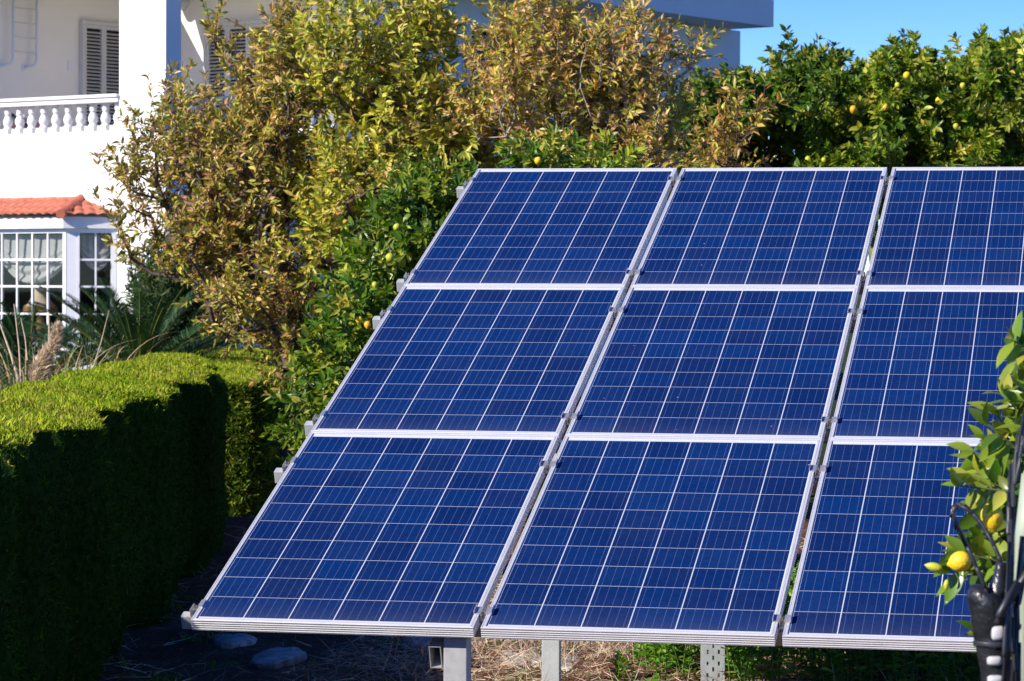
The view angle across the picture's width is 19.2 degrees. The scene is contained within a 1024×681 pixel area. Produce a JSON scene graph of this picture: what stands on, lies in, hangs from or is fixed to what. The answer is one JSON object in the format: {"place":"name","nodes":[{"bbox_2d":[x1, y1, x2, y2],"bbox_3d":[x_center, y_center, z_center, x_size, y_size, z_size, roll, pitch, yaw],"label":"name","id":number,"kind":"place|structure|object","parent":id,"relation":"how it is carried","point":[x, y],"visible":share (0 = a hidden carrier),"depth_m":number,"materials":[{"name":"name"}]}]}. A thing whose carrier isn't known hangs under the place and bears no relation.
{"place":"outdoors","nodes":[
{"label":"outdoors","id":0,"kind":"place"},
{"bbox_2d":[97,294,979,680],"bbox_3d":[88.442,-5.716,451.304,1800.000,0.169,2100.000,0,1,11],"label":"ground","id":1,"kind":"structure","parent":0,"point":[145,650],"depth_m":14.87,"materials":[{"name":"brown soil"}]},
{"bbox_2d":[0,350,229,680],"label":"hedge","id":2,"kind":"object","parent":1,"relation":"on","point":[114,505],"visible":1,"depth_m":13.92,"materials":[{"name":"green plant"}]},
{"bbox_2d":[120,229,264,351],"bbox_3d":[-3.093,0.058,29.976,1.618,2.398,1.722,0,1,-14],"label":"oleander bush","id":3,"kind":"object","parent":1,"relation":"on","point":[152,288],"visible":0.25,"depth_m":29.57,"materials":[{"name":"green plant"}]},
{"bbox_2d":[87,0,337,458],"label":"autumn tree","id":4,"kind":"object","parent":1,"relation":"on","point":[272,306],"visible":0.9,"depth_m":22.19,"materials":[{"name":"yellow plant"}]},
{"bbox_2d":[177,344,288,516],"bbox_3d":[-2.565,0.737,26.758,1.737,1.354,6.801,0,1,1],"label":"hedge","id":5,"kind":"object","parent":1,"relation":"on","point":[250,452],"visible":0.29,"depth_m":23.57,"materials":[{"name":"green plant"}]},
{"bbox_2d":[212,633,256,649],"bbox_3d":[-1.406,1.518,15.236,0.234,0.063,0.731,-1,-2,-10],"label":"stone","id":6,"kind":"object","parent":1,"relation":"on","point":[225,641],"visible":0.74,"depth_m":14.98,"materials":[{"name":"grey stone"}]},
{"bbox_2d":[249,647,306,668],"bbox_3d":[-1.119,1.530,14.523,0.259,0.063,0.647,-3,1,2],"label":"stone","id":7,"kind":"object","parent":1,"relation":"on","point":[268,659],"visible":0.94,"depth_m":14.38,"materials":[{"name":"grey stone"}]},
{"bbox_2d":[259,144,482,484],"bbox_3d":[-0.824,0.166,18.067,1.434,2.679,2.391,0,1,-15],"label":"citrus tree","id":8,"kind":"object","parent":1,"relation":"on","point":[380,255],"visible":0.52,"depth_m":17.37,"materials":[{"name":"green plant"}]},
{"bbox_2d":[250,0,515,294],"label":"autumn tree","id":9,"kind":"object","parent":1,"relation":"on","point":[389,105],"visible":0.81,"depth_m":21.60,"materials":[{"name":"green plant"}]},
{"bbox_2d":[0,0,773,395],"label":"house","id":10,"kind":"structure","parent":1,"relation":"on","point":[78,82],"depth_m":45.81,"materials":[{"name":"white paint"}]},
{"bbox_2d":[0,0,37,69],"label":"pipe ladder","id":11,"kind":"object","parent":10,"relation":"attached to","point":[24,66],"visible":1,"depth_m":46.56,"materials":[{"name":"white metal"}]},
{"bbox_2d":[11,114,40,128],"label":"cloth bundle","id":12,"kind":"object","parent":10,"relation":"on","point":[38,125],"visible":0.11,"depth_m":44.48,"materials":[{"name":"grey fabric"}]},
{"bbox_2d":[0,234,62,283],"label":"curtain","id":13,"kind":"object","parent":10,"relation":"hanging from","point":[40,252],"visible":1,"depth_m":43.02,"materials":[{"name":"grey fabric"}]},
{"bbox_2d":[0,194,118,369],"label":"bay window","id":14,"kind":"structure","parent":10,"relation":"in","point":[62,206],"depth_m":42.60,"materials":[{"name":"white paint"}]},
{"bbox_2d":[80,234,110,270],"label":"curtain","id":15,"kind":"object","parent":10,"relation":"hanging from","point":[87,245],"visible":0.91,"depth_m":42.66,"materials":[{"name":"grey fabric"}]},
{"bbox_2d":[79,20,118,125],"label":"shutter door","id":16,"kind":"structure","parent":10,"relation":"in","point":[98,41],"depth_m":47.91,"materials":[{"name":"white wood"}]},
{"bbox_2d":[203,18,292,114],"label":"shutter window","id":17,"kind":"structure","parent":10,"relation":"in","point":[210,60],"depth_m":47.41,"materials":[{"name":"white wood"}]},
{"bbox_2d":[464,23,507,95],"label":"shutter window","id":18,"kind":"structure","parent":10,"relation":"in","point":[468,26],"depth_m":47.49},
{"bbox_2d":[105,593,699,680],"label":"seedlings","id":19,"kind":"object","parent":1,"relation":"on","point":[166,678],"visible":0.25,"depth_m":14.25,"materials":[{"name":"green plant"}]},
{"bbox_2d":[401,636,431,650],"bbox_3d":[-0.475,1.519,15.224,0.163,0.054,0.334,0,4,11],"label":"stone","id":20,"kind":"object","parent":1,"relation":"on","point":[419,638],"visible":0.36,"depth_m":15.13,"materials":[{"name":"grey stone"}]},
{"bbox_2d":[502,651,527,668],"bbox_3d":[0.015,1.535,14.428,0.119,0.054,0.647,-3,0,-9],"label":"stone","id":21,"kind":"object","parent":1,"relation":"on","point":[513,658],"visible":0.46,"depth_m":14.32,"materials":[{"name":"beige stone"}]},
{"bbox_2d":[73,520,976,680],"bbox_3d":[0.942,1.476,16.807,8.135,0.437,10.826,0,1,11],"label":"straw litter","id":22,"kind":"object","parent":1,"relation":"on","point":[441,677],"visible":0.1,"depth_m":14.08,"materials":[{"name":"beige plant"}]},
{"bbox_2d":[523,651,541,666],"bbox_3d":[0.107,1.537,14.462,0.124,0.058,0.674,-2,-1,-4],"label":"stone","id":23,"kind":"object","parent":1,"relation":"on","point":[534,656],"visible":0.31,"depth_m":14.33,"materials":[{"name":"beige stone"}]},
{"bbox_2d":[181,185,887,680],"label":"mounting rack","id":24,"kind":"object","parent":1,"relation":"on","point":[451,655],"visible":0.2,"depth_m":11.63,"materials":[{"name":"metal"}]},
{"bbox_2d":[190,599,205,616],"bbox_3d":[-1.088,0.929,10.476,0.048,0.044,0.052,0,21,11],"label":"end clamp","id":25,"kind":"object","parent":24,"relation":"attached to","point":[193,609],"visible":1,"depth_m":10.47,"materials":[{"name":"metal"}]},
{"bbox_2d":[282,457,296,471],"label":"end clamp","id":26,"kind":"object","parent":24,"relation":"attached to","point":[285,466],"visible":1,"depth_m":11.61,"materials":[{"name":"metal"}]},
{"bbox_2d":[312,410,326,424],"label":"end clamp","id":27,"kind":"object","parent":24,"relation":"attached to","point":[315,419],"visible":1,"depth_m":12.03,"materials":[{"name":"metal"}]},
{"bbox_2d":[191,432,558,637],"bbox_3d":[-0.460,0.680,11.014,0.992,0.041,1.650,0,21,11],"label":"solar panel","id":28,"kind":"object","parent":24,"relation":"attached to","point":[386,534],"visible":1,"depth_m":10.90,"materials":[{"name":"glass"}]},
{"bbox_2d":[380,306,392,319],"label":"end clamp","id":29,"kind":"object","parent":24,"relation":"attached to","point":[384,312],"visible":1,"depth_m":13.10,"materials":[{"name":"metal"}]},
{"bbox_2d":[404,269,415,281],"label":"end clamp","id":30,"kind":"object","parent":24,"relation":"attached to","point":[408,275],"visible":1,"depth_m":13.53,"materials":[{"name":"metal"}]},
{"bbox_2d":[311,285,624,442],"bbox_3d":[-0.148,0.078,12.525,0.992,0.041,1.650,0,21,11],"label":"solar panel","id":31,"kind":"object","parent":24,"relation":"attached to","point":[452,359],"visible":1,"depth_m":12.46,"materials":[{"name":"glass"}]},
{"bbox_2d":[463,177,473,188],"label":"end clamp","id":32,"kind":"object","parent":24,"relation":"attached to","point":[465,181],"visible":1,"depth_m":14.73,"materials":[{"name":"metal"}]},
{"bbox_2d":[473,604,494,620],"bbox_3d":[-0.094,0.926,10.269,0.063,0.040,0.052,0,21,11],"label":"panel clamp","id":33,"kind":"object","parent":24,"relation":"attached to","point":[481,611],"visible":1,"depth_m":10.26,"materials":[{"name":"metal"}]},
{"bbox_2d":[404,168,676,292],"bbox_3d":[0.163,-0.524,14.036,0.992,0.041,1.650,0,21,11],"label":"solar panel","id":34,"kind":"object","parent":24,"relation":"attached to","point":[551,227],"visible":1,"depth_m":13.98,"materials":[{"name":"glass"}]},
{"bbox_2d":[539,458,557,472],"bbox_3d":[0.140,0.474,11.404,0.063,0.040,0.052,0,21,11],"label":"panel clamp","id":35,"kind":"object","parent":24,"relation":"attached to","point":[546,465],"visible":1,"depth_m":11.40,"materials":[{"name":"metal"}]},
{"bbox_2d":[561,411,578,424],"bbox_3d":[0.227,0.304,11.829,0.063,0.040,0.052,0,21,11],"label":"panel clamp","id":36,"kind":"object","parent":24,"relation":"attached to","point":[568,417],"visible":1,"depth_m":11.82,"materials":[{"name":"metal"}]},
{"bbox_2d":[609,305,624,317],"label":"panel clamp","id":37,"kind":"object","parent":24,"relation":"attached to","point":[615,310],"visible":1,"depth_m":12.90,"materials":[{"name":"metal"}]},
{"bbox_2d":[625,268,640,279],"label":"panel clamp","id":38,"kind":"object","parent":24,"relation":"attached to","point":[631,272],"visible":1,"depth_m":13.32,"materials":[{"name":"metal"}]},
{"bbox_2d":[481,435,821,645],"bbox_3d":[0.536,0.688,10.812,0.992,0.041,1.650,0,21,11],"label":"solar panel","id":39,"kind":"object","parent":24,"relation":"attached to","point":[670,540],"visible":1,"depth_m":10.69,"materials":[{"name":"glass"}]},
{"bbox_2d":[667,174,681,185],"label":"panel clamp","id":40,"kind":"object","parent":24,"relation":"attached to","point":[673,179],"visible":1,"depth_m":14.52,"materials":[{"name":"metal"}]},
{"bbox_2d":[565,286,858,446],"bbox_3d":[0.848,0.086,12.322,0.992,0.041,1.650,0,21,11],"label":"solar panel","id":41,"kind":"object","parent":24,"relation":"attached to","point":[735,362],"visible":1,"depth_m":12.25,"materials":[{"name":"glass"}]},
{"bbox_2d":[631,167,886,294],"bbox_3d":[1.160,-0.516,13.833,0.992,0.041,1.650,0,21,11],"label":"solar panel","id":42,"kind":"object","parent":24,"relation":"attached to","point":[768,227],"visible":1,"depth_m":13.77,"materials":[{"name":"glass"}]},
{"bbox_2d":[772,612,792,629],"bbox_3d":[0.902,0.934,10.067,0.063,0.040,0.052,0,21,11],"label":"panel clamp","id":43,"kind":"object","parent":24,"relation":"attached to","point":[780,619],"visible":1,"depth_m":10.06,"materials":[{"name":"metal"}]},
{"bbox_2d":[809,463,826,477],"bbox_3d":[1.136,0.482,11.202,0.063,0.040,0.052,0,21,11],"label":"panel clamp","id":44,"kind":"object","parent":24,"relation":"attached to","point":[815,468],"visible":1,"depth_m":11.20,"materials":[{"name":"metal"}]},
{"bbox_2d":[821,414,838,428],"bbox_3d":[1.224,0.312,11.627,0.063,0.040,0.052,0,21,11],"label":"panel clamp","id":45,"kind":"object","parent":24,"relation":"attached to","point":[828,421],"visible":1,"depth_m":11.62,"materials":[{"name":"metal"}]},
{"bbox_2d":[847,306,863,319],"bbox_3d":[1.445,-0.116,12.701,0.063,0.040,0.052,0,21,11],"label":"panel clamp","id":46,"kind":"object","parent":24,"relation":"attached to","point":[851,311],"visible":1,"depth_m":12.69,"materials":[{"name":"metal"}]},
{"bbox_2d":[857,269,871,280],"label":"panel clamp","id":47,"kind":"object","parent":24,"relation":"attached to","point":[864,275],"visible":1,"depth_m":13.12,"materials":[{"name":"metal"}]},
{"bbox_2d":[880,174,893,184],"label":"panel clamp","id":48,"kind":"object","parent":24,"relation":"attached to","point":[886,179],"visible":1,"depth_m":14.32,"materials":[{"name":"metal"}]},
{"bbox_2d":[782,439,1012,651],"bbox_3d":[1.533,0.697,10.610,0.992,0.041,1.650,0,21,11],"label":"solar panel","id":49,"kind":"object","parent":24,"relation":"attached to","point":[880,525],"visible":0.81,"depth_m":10.50,"materials":[{"name":"glass"}]},
{"bbox_2d":[829,287,1023,440],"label":"solar panel","id":50,"kind":"object","parent":24,"relation":"attached to","point":[921,364],"visible":0.89,"depth_m":12.13,"materials":[{"name":"glass"}]},
{"bbox_2d":[864,167,1023,287],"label":"solar panel","id":51,"kind":"object","parent":24,"relation":"attached to","point":[950,227],"visible":0.99,"depth_m":13.59,"materials":[{"name":"glass"}]},
{"bbox_2d":[561,656,579,669],"bbox_3d":[0.268,1.540,14.229,0.134,0.054,0.608,5,1,6],"label":"stone","id":52,"kind":"object","parent":1,"relation":"on","point":[567,666],"visible":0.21,"depth_m":14.14,"materials":[{"name":"beige stone"}]},
{"bbox_2d":[493,123,653,440],"bbox_3d":[0.340,0.093,18.220,1.043,2.783,1.210,0,1,11],"label":"citrus tree","id":53,"kind":"object","parent":1,"relation":"on","point":[544,153],"visible":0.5,"depth_m":17.84,"materials":[{"name":"green plant"}]},
{"bbox_2d":[353,636,811,680],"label":"dry brush","id":54,"kind":"object","parent":1,"relation":"on","point":[622,644],"visible":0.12,"depth_m":14.46,"materials":[{"name":"plant"}]},
{"bbox_2d":[422,0,744,168],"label":"autumn tree","id":55,"kind":"object","parent":1,"relation":"on","point":[544,81],"visible":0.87,"depth_m":21.20,"materials":[{"name":"yellow plant"}]},
{"bbox_2d":[644,66,790,171],"bbox_3d":[1.332,-0.159,19.577,0.940,3.241,0.960,0,1,-30],"label":"autumn sapling","id":56,"kind":"object","parent":1,"relation":"on","point":[728,126],"visible":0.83,"depth_m":19.39,"materials":[{"name":"brown plant"}]},
{"bbox_2d":[603,542,1011,680],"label":"weeds","id":57,"kind":"object","parent":1,"relation":"on","point":[861,661],"visible":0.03,"depth_m":13.46,"materials":[{"name":"green plant"}]},
{"bbox_2d":[659,24,979,199],"bbox_3d":[2.572,-0.670,26.358,3.143,4.084,3.476,0,1,11],"label":"citrus tree","id":58,"kind":"object","parent":1,"relation":"on","point":[803,81],"visible":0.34,"depth_m":25.40,"materials":[{"name":"green plant"}]},
{"bbox_2d":[787,28,999,264],"bbox_3d":[3.295,-0.641,25.867,1.792,4.042,2.911,0,1,11],"label":"citrus tree","id":59,"kind":"object","parent":1,"relation":"on","point":[901,87],"visible":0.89,"depth_m":25.06,"materials":[{"name":"green plant"}]},
{"bbox_2d":[914,23,1023,166],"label":"citrus tree","id":60,"kind":"object","parent":1,"relation":"on","point":[993,67],"visible":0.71,"depth_m":25.10,"materials":[{"name":"green plant"}]},
{"bbox_2d":[924,311,1023,659],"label":"lemon tree","id":61,"kind":"object","parent":1,"relation":"on","point":[986,501],"visible":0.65,"depth_m":7.02,"materials":[{"name":"green plant"}]},
{"bbox_2d":[1014,473,1023,680],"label":"metal pole","id":62,"kind":"object","parent":1,"relation":"on","point":[1019,530],"visible":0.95,"depth_m":6.11,"materials":[{"name":"metal"}]},
{"bbox_2d":[949,411,1023,680],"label":"cable bundle","id":63,"kind":"object","parent":62,"relation":"attached to","point":[996,627],"visible":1,"depth_m":5.98,"materials":[{"name":"black plastic"}]},
{"bbox_2d":[730,0,1023,272],"label":"sky","id":64,"kind":"structure","parent":0,"point":[861,26],"materials":[{"name":"blue"}]},
{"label":"garden bank","id":65,"kind":"structure","parent":0,"visible":0},
{"bbox_2d":[0,299,103,387],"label":"cycad","id":66,"kind":"object","parent":65,"relation":"on","point":[10,326],"visible":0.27,"depth_m":28.31,"materials":[{"name":"green plant"}]},
{"bbox_2d":[0,305,195,389],"bbox_3d":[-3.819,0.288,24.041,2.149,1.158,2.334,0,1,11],"label":"pampas grass","id":67,"kind":"object","parent":65,"relation":"on","point":[41,366],"depth_m":23.71,"materials":[{"name":"plant"}]},
{"bbox_2d":[1,276,248,386],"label":"cycad","id":68,"kind":"object","parent":65,"relation":"on","point":[121,321],"visible":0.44,"depth_m":27.17,"materials":[{"name":"green plant"}]},
{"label":"side table","id":69,"kind":"object","parent":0,"visible":0},
{"bbox_2d":[23,283,57,340],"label":"table lamp","id":70,"kind":"object","parent":69,"relation":"on","point":[40,296],"visible":0.64,"depth_m":43.49,"materials":[{"name":"fabric"}]}
]}

